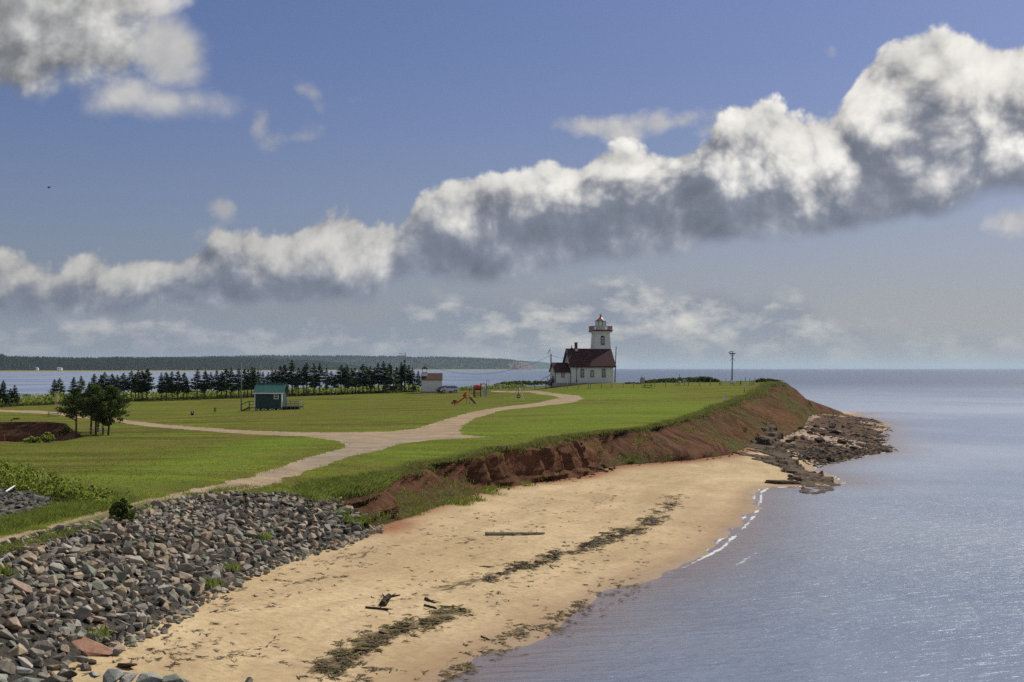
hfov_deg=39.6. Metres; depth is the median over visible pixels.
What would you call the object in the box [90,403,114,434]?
pine tree
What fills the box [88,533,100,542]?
riprap stone
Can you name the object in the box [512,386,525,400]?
tyre swing
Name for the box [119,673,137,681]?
breakwater stone
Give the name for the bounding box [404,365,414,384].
spruce tree
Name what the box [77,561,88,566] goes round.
riprap stone
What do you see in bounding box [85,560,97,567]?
riprap stone
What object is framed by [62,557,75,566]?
riprap stone
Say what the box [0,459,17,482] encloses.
yellow green bush
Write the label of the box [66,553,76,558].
riprap stone
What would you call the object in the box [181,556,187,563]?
riprap stone
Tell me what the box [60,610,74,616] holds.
riprap stone
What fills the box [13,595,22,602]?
riprap stone
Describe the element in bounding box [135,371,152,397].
spruce tree
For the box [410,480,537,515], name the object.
apron plants
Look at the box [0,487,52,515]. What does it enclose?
harbour stones
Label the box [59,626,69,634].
riprap stone
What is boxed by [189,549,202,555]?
riprap stone
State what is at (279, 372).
spruce tree
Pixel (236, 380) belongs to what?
spruce tree
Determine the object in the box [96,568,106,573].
riprap stone
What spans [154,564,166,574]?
riprap stone
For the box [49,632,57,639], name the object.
riprap stone
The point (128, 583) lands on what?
riprap stone
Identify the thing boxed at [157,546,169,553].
riprap stone
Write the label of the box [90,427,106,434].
picnic table
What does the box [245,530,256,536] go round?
riprap stone
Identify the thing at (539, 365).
farthest headland
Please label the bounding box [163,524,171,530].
riprap stone
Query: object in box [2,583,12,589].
riprap stone
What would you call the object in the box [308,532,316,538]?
riprap stone
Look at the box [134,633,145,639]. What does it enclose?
riprap stone
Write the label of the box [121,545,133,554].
riprap stone
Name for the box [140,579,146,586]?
riprap stone
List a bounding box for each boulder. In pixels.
[814,437,825,442]
[827,456,834,461]
[829,430,841,433]
[837,439,847,443]
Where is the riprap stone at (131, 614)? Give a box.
[123,612,135,617]
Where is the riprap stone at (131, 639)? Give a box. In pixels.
[127,636,136,642]
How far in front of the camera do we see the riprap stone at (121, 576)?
60.49 m
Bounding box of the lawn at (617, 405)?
[0,381,763,543]
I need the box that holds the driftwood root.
[379,593,399,606]
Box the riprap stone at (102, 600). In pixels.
[95,597,109,604]
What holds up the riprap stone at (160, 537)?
on the stone bank at (74, 651)
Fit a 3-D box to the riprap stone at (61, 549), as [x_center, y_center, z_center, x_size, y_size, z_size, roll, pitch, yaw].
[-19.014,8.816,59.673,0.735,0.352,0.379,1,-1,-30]
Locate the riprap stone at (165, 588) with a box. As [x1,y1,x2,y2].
[159,584,172,591]
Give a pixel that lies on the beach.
(718, 491)
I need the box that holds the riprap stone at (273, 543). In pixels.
[270,541,276,547]
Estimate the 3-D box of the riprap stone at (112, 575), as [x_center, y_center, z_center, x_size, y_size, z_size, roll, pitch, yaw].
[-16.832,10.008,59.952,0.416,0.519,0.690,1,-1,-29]
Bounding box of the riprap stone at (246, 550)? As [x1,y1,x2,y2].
[240,548,251,554]
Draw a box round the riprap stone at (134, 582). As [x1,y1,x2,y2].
[130,578,136,586]
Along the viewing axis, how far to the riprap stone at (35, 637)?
49.86 m
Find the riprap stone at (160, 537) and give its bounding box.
[152,534,165,540]
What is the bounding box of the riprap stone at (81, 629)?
[75,627,86,636]
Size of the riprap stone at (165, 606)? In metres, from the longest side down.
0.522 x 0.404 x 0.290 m
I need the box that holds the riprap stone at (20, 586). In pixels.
[10,578,31,592]
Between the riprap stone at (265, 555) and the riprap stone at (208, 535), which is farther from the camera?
the riprap stone at (265, 555)
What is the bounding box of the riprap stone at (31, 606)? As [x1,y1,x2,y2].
[25,601,37,612]
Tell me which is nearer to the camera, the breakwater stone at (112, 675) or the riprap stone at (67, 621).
the breakwater stone at (112, 675)
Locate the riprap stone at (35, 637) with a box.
[33,634,38,640]
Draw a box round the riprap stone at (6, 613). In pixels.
[2,610,11,616]
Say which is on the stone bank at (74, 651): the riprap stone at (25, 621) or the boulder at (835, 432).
the riprap stone at (25, 621)
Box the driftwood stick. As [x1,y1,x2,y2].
[424,597,435,602]
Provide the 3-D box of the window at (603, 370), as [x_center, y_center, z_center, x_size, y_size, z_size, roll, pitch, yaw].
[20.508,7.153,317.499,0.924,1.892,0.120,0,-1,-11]
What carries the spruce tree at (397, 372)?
on the lawn at (617, 405)
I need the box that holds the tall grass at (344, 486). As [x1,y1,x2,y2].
[0,468,404,554]
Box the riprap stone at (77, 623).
[72,619,81,627]
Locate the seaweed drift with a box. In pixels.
[313,601,478,679]
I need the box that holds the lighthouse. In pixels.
[539,314,615,385]
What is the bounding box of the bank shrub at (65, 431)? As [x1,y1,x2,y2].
[56,425,72,435]
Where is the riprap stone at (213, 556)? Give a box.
[209,554,220,560]
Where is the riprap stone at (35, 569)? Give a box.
[29,562,42,574]
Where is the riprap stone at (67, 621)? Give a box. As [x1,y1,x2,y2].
[62,619,75,628]
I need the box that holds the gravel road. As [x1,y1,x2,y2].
[0,390,583,541]
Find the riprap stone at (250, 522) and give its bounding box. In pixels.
[246,519,253,525]
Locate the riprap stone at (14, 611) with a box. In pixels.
[7,608,18,614]
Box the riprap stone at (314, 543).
[310,540,318,546]
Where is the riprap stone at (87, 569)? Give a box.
[81,564,96,577]
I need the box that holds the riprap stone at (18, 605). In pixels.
[15,603,24,608]
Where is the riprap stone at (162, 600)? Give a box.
[158,597,168,604]
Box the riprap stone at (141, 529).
[135,523,143,532]
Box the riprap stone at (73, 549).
[68,546,80,553]
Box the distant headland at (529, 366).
[279,358,532,369]
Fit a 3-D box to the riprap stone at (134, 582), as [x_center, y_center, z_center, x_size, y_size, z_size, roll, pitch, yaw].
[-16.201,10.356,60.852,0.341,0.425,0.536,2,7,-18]
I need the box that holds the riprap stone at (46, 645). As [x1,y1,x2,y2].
[32,640,54,651]
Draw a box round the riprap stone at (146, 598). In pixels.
[142,595,149,601]
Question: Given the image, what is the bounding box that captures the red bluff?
[334,382,816,525]
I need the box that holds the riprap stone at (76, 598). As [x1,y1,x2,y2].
[72,596,85,601]
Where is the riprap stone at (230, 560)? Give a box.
[228,558,235,565]
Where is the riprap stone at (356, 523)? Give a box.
[351,521,364,529]
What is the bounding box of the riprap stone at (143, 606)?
[135,603,147,610]
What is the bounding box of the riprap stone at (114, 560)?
[110,556,118,564]
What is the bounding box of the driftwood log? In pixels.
[485,530,544,534]
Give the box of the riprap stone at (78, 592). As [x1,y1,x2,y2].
[73,588,83,596]
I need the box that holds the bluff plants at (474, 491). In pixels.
[358,386,819,526]
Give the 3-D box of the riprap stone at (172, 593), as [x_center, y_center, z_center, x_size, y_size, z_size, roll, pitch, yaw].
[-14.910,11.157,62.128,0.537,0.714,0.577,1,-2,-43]
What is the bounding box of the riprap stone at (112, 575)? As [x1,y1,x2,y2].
[109,573,118,583]
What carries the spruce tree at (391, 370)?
on the lawn at (617, 405)
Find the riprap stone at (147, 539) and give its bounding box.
[144,537,152,542]
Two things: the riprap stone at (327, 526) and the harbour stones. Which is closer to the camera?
the harbour stones
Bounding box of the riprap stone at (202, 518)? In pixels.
[197,516,205,521]
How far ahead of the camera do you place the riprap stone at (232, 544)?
75.01 m
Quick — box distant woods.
[164,354,530,368]
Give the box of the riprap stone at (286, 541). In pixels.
[278,539,291,544]
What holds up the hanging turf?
on the red bluff
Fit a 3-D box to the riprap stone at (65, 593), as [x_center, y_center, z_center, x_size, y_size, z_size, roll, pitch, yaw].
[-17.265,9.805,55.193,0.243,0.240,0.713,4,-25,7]
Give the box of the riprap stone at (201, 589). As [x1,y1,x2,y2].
[196,582,204,595]
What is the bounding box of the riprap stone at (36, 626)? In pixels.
[31,623,45,630]
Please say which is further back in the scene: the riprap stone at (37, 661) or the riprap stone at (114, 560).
the riprap stone at (114, 560)
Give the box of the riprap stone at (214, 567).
[208,565,221,571]
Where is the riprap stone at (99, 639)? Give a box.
[89,629,103,642]
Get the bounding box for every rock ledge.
[732,435,840,493]
[755,413,785,446]
[765,480,801,484]
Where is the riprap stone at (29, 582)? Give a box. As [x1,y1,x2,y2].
[23,579,34,585]
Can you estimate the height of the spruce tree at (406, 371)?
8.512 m
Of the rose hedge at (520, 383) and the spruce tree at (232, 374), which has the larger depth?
the rose hedge at (520, 383)
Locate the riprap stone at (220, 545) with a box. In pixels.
[214,542,224,547]
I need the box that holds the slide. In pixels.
[451,392,475,403]
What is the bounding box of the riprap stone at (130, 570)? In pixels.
[126,565,136,575]
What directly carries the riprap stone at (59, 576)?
on the stone bank at (74, 651)
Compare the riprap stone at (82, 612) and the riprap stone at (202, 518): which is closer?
the riprap stone at (82, 612)
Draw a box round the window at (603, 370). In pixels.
[602,369,605,376]
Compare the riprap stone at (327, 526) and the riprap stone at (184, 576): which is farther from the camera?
the riprap stone at (327, 526)
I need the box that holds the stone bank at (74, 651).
[0,493,368,676]
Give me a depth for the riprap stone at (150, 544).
67.21 m
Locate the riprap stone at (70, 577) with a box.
[66,575,74,579]
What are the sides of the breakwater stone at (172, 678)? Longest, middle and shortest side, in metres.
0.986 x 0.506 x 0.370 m
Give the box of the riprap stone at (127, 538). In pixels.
[122,536,131,546]
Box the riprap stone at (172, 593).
[166,588,177,602]
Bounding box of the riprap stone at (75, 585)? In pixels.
[69,582,80,588]
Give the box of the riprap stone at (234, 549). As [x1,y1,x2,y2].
[229,547,240,552]
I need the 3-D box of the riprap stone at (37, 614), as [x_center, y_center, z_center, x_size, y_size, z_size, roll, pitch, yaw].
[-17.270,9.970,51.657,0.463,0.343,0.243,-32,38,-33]
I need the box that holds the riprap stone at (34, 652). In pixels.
[27,648,44,657]
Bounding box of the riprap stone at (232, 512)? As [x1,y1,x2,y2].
[229,509,236,517]
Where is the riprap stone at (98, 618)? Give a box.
[90,616,105,621]
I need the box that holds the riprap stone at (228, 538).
[224,534,233,542]
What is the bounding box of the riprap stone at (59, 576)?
[48,574,64,579]
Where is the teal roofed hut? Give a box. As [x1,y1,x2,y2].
[241,381,302,410]
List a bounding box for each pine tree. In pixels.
[54,385,86,434]
[75,385,114,434]
[76,384,97,433]
[87,385,130,434]
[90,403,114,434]
[95,383,115,431]
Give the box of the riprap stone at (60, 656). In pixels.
[52,652,65,659]
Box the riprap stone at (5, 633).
[0,628,15,639]
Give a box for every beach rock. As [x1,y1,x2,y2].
[117,663,136,667]
[365,530,376,533]
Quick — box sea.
[0,369,1023,681]
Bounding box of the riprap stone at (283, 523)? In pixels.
[278,520,289,525]
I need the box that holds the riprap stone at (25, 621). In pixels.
[18,617,36,626]
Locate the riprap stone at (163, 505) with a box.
[150,500,166,508]
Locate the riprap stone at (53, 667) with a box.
[47,664,61,670]
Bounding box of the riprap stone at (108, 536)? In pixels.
[99,532,117,540]
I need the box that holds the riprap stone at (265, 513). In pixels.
[262,509,268,517]
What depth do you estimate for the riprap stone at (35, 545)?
58.60 m
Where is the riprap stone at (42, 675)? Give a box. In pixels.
[37,672,47,678]
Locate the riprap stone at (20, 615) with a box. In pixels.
[16,610,26,618]
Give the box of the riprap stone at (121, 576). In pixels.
[116,572,125,580]
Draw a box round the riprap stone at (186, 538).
[183,535,191,541]
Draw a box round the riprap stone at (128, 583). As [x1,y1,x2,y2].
[122,579,133,586]
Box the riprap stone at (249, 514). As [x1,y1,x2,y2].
[247,510,253,517]
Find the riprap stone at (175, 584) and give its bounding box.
[170,582,179,586]
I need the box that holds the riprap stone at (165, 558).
[159,555,168,562]
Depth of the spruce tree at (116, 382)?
326.67 m
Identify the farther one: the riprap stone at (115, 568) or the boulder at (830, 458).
the boulder at (830, 458)
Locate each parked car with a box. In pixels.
[436,385,453,392]
[440,385,458,392]
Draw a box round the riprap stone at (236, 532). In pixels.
[227,524,242,535]
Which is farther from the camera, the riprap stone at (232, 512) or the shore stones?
the shore stones
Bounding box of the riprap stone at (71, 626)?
[63,622,74,633]
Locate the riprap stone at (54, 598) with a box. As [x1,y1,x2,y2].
[45,594,58,601]
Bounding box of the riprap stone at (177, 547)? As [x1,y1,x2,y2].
[172,544,183,551]
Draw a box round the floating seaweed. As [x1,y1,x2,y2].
[413,578,650,681]
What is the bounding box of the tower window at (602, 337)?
[601,336,604,344]
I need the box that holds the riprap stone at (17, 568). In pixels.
[13,566,21,573]
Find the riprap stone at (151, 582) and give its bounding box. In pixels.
[147,578,154,584]
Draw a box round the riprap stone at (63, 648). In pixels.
[59,644,68,652]
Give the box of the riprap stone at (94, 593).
[84,590,100,596]
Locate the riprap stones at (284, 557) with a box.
[0,490,383,679]
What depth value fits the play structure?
314.24 m
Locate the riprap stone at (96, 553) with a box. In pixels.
[92,550,100,556]
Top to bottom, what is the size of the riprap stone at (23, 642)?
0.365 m
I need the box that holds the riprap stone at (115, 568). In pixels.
[112,566,121,572]
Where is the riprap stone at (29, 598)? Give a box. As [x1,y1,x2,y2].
[25,591,36,603]
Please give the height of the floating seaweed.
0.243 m
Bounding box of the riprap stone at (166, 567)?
[163,564,170,570]
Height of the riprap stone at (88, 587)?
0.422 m
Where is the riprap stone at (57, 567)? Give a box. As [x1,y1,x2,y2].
[49,563,63,571]
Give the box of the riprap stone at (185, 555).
[181,553,189,558]
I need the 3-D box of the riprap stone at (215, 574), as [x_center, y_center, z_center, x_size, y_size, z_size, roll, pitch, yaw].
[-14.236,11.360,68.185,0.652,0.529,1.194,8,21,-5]
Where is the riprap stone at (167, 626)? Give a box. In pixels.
[162,624,171,628]
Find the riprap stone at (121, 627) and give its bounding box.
[112,623,127,633]
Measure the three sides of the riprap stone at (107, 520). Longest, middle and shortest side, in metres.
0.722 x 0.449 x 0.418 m
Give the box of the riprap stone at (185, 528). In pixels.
[180,525,189,531]
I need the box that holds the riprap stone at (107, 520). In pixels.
[100,519,112,525]
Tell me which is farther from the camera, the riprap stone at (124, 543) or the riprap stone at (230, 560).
the riprap stone at (230, 560)
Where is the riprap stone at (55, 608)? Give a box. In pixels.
[49,604,59,613]
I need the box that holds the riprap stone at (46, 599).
[41,593,50,607]
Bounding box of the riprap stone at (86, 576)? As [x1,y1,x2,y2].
[83,574,90,579]
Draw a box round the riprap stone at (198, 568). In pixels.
[194,565,207,572]
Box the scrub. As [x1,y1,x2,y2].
[0,383,526,404]
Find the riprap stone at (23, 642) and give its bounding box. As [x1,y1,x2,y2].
[15,638,28,646]
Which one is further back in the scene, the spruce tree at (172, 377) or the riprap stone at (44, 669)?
the spruce tree at (172, 377)
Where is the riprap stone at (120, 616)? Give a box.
[116,613,129,619]
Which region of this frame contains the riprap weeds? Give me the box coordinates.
[0,508,371,637]
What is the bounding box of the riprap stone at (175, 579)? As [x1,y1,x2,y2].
[171,577,179,581]
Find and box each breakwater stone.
[0,661,15,674]
[0,674,7,680]
[12,677,43,681]
[15,666,32,675]
[41,675,66,681]
[59,669,76,679]
[89,671,100,677]
[103,669,122,681]
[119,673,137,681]
[136,672,162,681]
[162,674,185,681]
[245,677,252,681]
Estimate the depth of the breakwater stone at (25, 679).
42.20 m
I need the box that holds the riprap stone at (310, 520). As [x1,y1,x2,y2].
[307,517,314,523]
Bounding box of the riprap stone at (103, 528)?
[94,524,107,530]
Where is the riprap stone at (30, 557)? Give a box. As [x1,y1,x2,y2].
[19,552,36,562]
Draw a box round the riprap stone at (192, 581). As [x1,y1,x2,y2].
[189,578,200,584]
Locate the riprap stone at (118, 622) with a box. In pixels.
[115,619,130,629]
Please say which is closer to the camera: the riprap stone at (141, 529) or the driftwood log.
the riprap stone at (141, 529)
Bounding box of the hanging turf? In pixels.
[327,381,786,504]
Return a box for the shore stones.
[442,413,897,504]
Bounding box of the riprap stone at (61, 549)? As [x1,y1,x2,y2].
[50,547,66,553]
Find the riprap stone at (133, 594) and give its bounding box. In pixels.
[130,590,137,599]
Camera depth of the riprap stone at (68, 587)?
56.03 m
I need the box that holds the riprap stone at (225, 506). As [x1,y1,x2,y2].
[218,503,228,509]
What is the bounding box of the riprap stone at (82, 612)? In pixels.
[72,606,91,620]
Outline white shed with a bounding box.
[421,365,442,392]
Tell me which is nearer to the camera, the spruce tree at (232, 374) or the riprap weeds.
the riprap weeds
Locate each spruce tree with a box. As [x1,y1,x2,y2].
[0,380,10,404]
[8,388,14,401]
[10,385,20,403]
[49,379,59,395]
[55,378,66,392]
[67,377,77,393]
[77,376,86,391]
[86,374,97,390]
[98,372,110,389]
[106,374,116,389]
[114,375,124,391]
[116,373,130,396]
[122,370,139,398]
[128,373,143,398]
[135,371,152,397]
[138,368,157,397]
[155,372,165,400]
[157,372,175,400]
[165,371,180,399]
[170,371,183,399]
[176,372,192,399]
[184,384,191,399]
[189,369,204,398]
[197,371,213,398]
[205,372,215,398]
[209,370,223,398]
[216,371,228,398]
[221,368,236,397]
[227,368,235,397]
[232,368,244,397]
[239,369,252,397]
[244,369,253,397]
[245,367,257,397]
[251,367,259,387]
[259,371,266,382]
[265,372,270,382]
[272,370,283,382]
[276,366,285,382]
[278,364,291,386]
[283,360,299,395]
[290,367,304,395]
[298,365,311,395]
[300,363,314,395]
[309,363,321,394]
[316,363,326,393]
[322,368,331,394]
[327,371,337,394]
[333,374,339,394]
[334,365,349,393]
[339,367,349,393]
[340,365,353,393]
[344,368,358,391]
[350,368,362,391]
[358,364,370,390]
[360,367,375,391]
[365,366,377,391]
[370,368,380,390]
[374,363,384,390]
[377,361,391,389]
[381,363,399,390]
[393,367,404,389]
[398,362,406,390]
[399,364,413,391]
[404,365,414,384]
[409,368,416,388]
[414,371,421,391]
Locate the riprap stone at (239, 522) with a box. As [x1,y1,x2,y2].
[235,519,244,524]
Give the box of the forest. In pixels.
[0,353,375,369]
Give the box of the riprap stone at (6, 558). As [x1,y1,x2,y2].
[3,555,9,561]
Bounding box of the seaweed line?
[470,494,688,581]
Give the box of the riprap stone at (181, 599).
[178,595,185,604]
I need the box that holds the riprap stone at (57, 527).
[48,525,63,532]
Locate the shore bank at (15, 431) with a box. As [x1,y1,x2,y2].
[0,381,844,441]
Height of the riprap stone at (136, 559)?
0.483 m
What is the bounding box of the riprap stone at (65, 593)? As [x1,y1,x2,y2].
[61,589,70,596]
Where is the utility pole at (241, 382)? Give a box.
[241,362,241,403]
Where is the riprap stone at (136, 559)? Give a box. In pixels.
[128,556,146,566]
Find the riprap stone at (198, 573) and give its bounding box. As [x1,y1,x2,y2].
[193,571,204,576]
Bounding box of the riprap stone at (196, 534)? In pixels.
[192,530,200,537]
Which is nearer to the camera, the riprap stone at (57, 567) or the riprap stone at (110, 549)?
the riprap stone at (57, 567)
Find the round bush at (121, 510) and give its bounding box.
[108,498,134,520]
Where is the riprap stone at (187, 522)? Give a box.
[183,518,191,525]
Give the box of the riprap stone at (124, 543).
[122,540,130,547]
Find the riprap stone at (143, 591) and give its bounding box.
[138,588,147,595]
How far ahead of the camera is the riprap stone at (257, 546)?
76.92 m
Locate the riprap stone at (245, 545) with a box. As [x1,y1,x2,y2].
[241,543,254,551]
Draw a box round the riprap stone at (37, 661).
[31,656,42,666]
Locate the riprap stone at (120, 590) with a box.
[111,585,126,595]
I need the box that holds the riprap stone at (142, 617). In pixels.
[137,612,146,625]
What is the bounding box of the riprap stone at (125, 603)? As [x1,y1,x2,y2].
[122,601,131,606]
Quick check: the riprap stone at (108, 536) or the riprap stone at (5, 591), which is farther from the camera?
the riprap stone at (108, 536)
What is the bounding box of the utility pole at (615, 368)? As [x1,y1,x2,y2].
[614,346,616,382]
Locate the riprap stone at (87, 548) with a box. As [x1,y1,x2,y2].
[80,544,93,552]
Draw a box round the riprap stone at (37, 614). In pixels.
[33,610,42,618]
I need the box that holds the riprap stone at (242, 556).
[237,553,246,561]
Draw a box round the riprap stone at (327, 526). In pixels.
[323,524,330,530]
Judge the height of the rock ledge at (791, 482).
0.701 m
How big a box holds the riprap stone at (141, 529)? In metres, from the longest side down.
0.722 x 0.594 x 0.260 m
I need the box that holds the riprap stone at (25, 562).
[21,557,32,566]
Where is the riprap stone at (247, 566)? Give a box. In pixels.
[243,564,252,570]
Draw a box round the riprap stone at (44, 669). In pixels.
[40,666,48,675]
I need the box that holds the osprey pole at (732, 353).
[729,352,735,383]
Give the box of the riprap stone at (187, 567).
[177,563,194,572]
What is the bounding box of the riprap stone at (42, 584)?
[37,582,48,587]
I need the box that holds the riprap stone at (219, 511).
[215,509,228,515]
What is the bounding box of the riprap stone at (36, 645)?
[31,643,39,648]
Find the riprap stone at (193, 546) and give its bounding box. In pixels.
[188,542,198,551]
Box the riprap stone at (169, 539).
[166,537,172,543]
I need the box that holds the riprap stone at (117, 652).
[110,649,123,656]
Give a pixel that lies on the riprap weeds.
(3, 571)
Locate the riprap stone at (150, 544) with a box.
[146,541,153,548]
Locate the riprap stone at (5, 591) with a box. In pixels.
[0,587,11,594]
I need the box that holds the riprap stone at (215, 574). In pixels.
[210,569,220,584]
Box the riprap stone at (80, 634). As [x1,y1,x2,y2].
[77,631,84,637]
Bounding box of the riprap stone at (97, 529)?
[91,526,101,532]
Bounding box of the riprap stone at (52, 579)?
[45,575,57,586]
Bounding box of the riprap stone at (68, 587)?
[64,583,73,590]
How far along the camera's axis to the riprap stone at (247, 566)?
72.76 m
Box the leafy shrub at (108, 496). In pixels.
[94,494,116,499]
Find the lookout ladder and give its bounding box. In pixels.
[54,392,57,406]
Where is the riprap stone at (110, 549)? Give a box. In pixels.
[105,546,113,552]
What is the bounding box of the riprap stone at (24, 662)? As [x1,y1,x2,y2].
[17,656,32,668]
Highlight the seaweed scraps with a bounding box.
[82,462,699,681]
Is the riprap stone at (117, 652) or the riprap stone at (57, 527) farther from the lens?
the riprap stone at (57, 527)
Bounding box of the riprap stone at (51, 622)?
[44,619,56,625]
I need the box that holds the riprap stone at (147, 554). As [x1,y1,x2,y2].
[139,549,152,558]
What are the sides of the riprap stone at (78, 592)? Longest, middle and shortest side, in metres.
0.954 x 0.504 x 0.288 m
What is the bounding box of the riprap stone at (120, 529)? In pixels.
[115,525,125,534]
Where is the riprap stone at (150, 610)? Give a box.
[146,605,153,613]
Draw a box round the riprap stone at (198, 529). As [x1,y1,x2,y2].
[192,526,202,531]
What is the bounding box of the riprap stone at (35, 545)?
[29,543,39,548]
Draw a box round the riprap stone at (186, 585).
[182,583,191,591]
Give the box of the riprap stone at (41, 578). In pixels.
[36,575,46,581]
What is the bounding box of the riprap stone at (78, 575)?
[73,572,82,579]
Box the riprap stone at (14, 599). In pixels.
[5,594,17,602]
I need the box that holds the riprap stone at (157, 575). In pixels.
[147,570,161,582]
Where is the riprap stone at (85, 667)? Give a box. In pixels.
[80,663,91,670]
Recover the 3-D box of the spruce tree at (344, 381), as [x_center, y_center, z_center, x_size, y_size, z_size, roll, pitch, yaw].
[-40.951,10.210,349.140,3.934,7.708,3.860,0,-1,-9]
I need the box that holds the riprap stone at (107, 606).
[101,603,114,610]
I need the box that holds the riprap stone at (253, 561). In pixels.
[251,559,256,564]
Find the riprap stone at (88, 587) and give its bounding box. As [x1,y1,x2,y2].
[83,583,91,591]
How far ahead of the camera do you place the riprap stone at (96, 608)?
55.26 m
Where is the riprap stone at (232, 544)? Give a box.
[227,541,239,546]
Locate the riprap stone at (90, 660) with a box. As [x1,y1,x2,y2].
[88,658,96,663]
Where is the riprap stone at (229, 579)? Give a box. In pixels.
[220,576,234,583]
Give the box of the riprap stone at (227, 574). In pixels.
[223,572,233,577]
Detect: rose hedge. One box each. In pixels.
[494,380,546,385]
[645,376,718,382]
[755,378,778,381]
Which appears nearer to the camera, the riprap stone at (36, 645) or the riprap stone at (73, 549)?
the riprap stone at (36, 645)
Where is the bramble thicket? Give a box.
[0,460,112,503]
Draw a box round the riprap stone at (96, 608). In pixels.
[89,604,102,612]
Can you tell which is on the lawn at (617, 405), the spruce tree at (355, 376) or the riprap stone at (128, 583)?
the spruce tree at (355, 376)
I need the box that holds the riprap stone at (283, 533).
[275,531,289,536]
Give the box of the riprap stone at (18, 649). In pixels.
[8,643,27,655]
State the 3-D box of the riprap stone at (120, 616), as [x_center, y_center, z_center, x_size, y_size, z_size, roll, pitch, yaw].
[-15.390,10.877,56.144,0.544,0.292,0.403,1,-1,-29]
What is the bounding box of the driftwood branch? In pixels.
[365,605,390,610]
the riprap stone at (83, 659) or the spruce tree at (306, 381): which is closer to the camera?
the riprap stone at (83, 659)
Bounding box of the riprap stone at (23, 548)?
[10,546,29,552]
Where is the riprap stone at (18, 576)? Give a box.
[9,573,23,579]
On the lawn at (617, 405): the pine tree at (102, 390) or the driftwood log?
the pine tree at (102, 390)
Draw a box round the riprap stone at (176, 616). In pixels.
[171,615,181,618]
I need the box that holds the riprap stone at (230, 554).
[225,551,234,558]
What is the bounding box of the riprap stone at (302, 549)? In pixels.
[300,547,309,552]
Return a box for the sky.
[0,0,1023,368]
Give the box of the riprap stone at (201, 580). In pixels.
[197,576,205,584]
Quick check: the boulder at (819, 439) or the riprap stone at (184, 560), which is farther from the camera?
the boulder at (819, 439)
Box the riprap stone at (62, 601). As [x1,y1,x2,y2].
[60,598,67,605]
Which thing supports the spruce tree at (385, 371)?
on the lawn at (617, 405)
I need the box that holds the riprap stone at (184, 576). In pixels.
[177,571,192,580]
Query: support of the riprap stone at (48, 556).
on the stone bank at (74, 651)
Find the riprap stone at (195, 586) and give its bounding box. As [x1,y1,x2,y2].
[189,583,200,591]
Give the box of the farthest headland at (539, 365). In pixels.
[525,361,550,368]
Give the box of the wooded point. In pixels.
[0,362,372,371]
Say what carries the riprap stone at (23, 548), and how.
on the stone bank at (74, 651)
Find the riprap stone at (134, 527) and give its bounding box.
[130,524,139,532]
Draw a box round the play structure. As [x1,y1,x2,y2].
[469,380,488,396]
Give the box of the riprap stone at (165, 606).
[160,602,168,610]
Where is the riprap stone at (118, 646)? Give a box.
[114,644,124,649]
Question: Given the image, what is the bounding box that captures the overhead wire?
[405,355,550,373]
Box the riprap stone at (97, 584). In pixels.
[91,579,108,590]
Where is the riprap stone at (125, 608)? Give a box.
[121,606,129,612]
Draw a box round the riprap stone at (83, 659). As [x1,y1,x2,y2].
[75,656,88,662]
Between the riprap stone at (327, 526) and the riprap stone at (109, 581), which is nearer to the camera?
the riprap stone at (109, 581)
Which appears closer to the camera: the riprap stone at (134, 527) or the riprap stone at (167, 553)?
the riprap stone at (167, 553)
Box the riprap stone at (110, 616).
[105,613,116,619]
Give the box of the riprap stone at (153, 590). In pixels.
[148,586,157,593]
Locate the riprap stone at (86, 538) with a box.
[81,534,90,542]
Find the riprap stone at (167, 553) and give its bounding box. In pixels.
[162,551,170,560]
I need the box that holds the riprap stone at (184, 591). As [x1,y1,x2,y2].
[176,586,189,597]
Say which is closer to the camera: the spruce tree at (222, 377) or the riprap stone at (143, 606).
the riprap stone at (143, 606)
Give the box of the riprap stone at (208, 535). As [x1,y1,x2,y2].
[200,531,211,538]
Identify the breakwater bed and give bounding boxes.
[8,674,44,681]
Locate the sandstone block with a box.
[69,633,113,655]
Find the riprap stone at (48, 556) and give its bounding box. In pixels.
[40,553,52,560]
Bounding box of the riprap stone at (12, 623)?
[4,617,21,629]
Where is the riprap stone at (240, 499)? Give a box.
[234,497,244,502]
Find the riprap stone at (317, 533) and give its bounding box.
[315,530,320,539]
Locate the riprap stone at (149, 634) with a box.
[145,632,155,637]
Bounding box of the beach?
[1,412,890,681]
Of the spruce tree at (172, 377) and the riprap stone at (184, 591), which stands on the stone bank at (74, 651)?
the riprap stone at (184, 591)
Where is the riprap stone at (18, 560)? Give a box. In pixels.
[13,557,21,563]
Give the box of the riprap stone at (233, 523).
[227,520,237,526]
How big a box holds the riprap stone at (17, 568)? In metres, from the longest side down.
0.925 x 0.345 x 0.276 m
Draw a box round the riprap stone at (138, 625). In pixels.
[132,622,142,627]
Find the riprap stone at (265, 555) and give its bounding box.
[260,550,270,560]
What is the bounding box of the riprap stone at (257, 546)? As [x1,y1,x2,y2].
[252,543,262,549]
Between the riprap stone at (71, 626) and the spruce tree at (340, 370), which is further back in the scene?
the spruce tree at (340, 370)
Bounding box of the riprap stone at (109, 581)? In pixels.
[101,577,116,584]
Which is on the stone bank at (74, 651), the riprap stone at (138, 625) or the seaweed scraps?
the riprap stone at (138, 625)

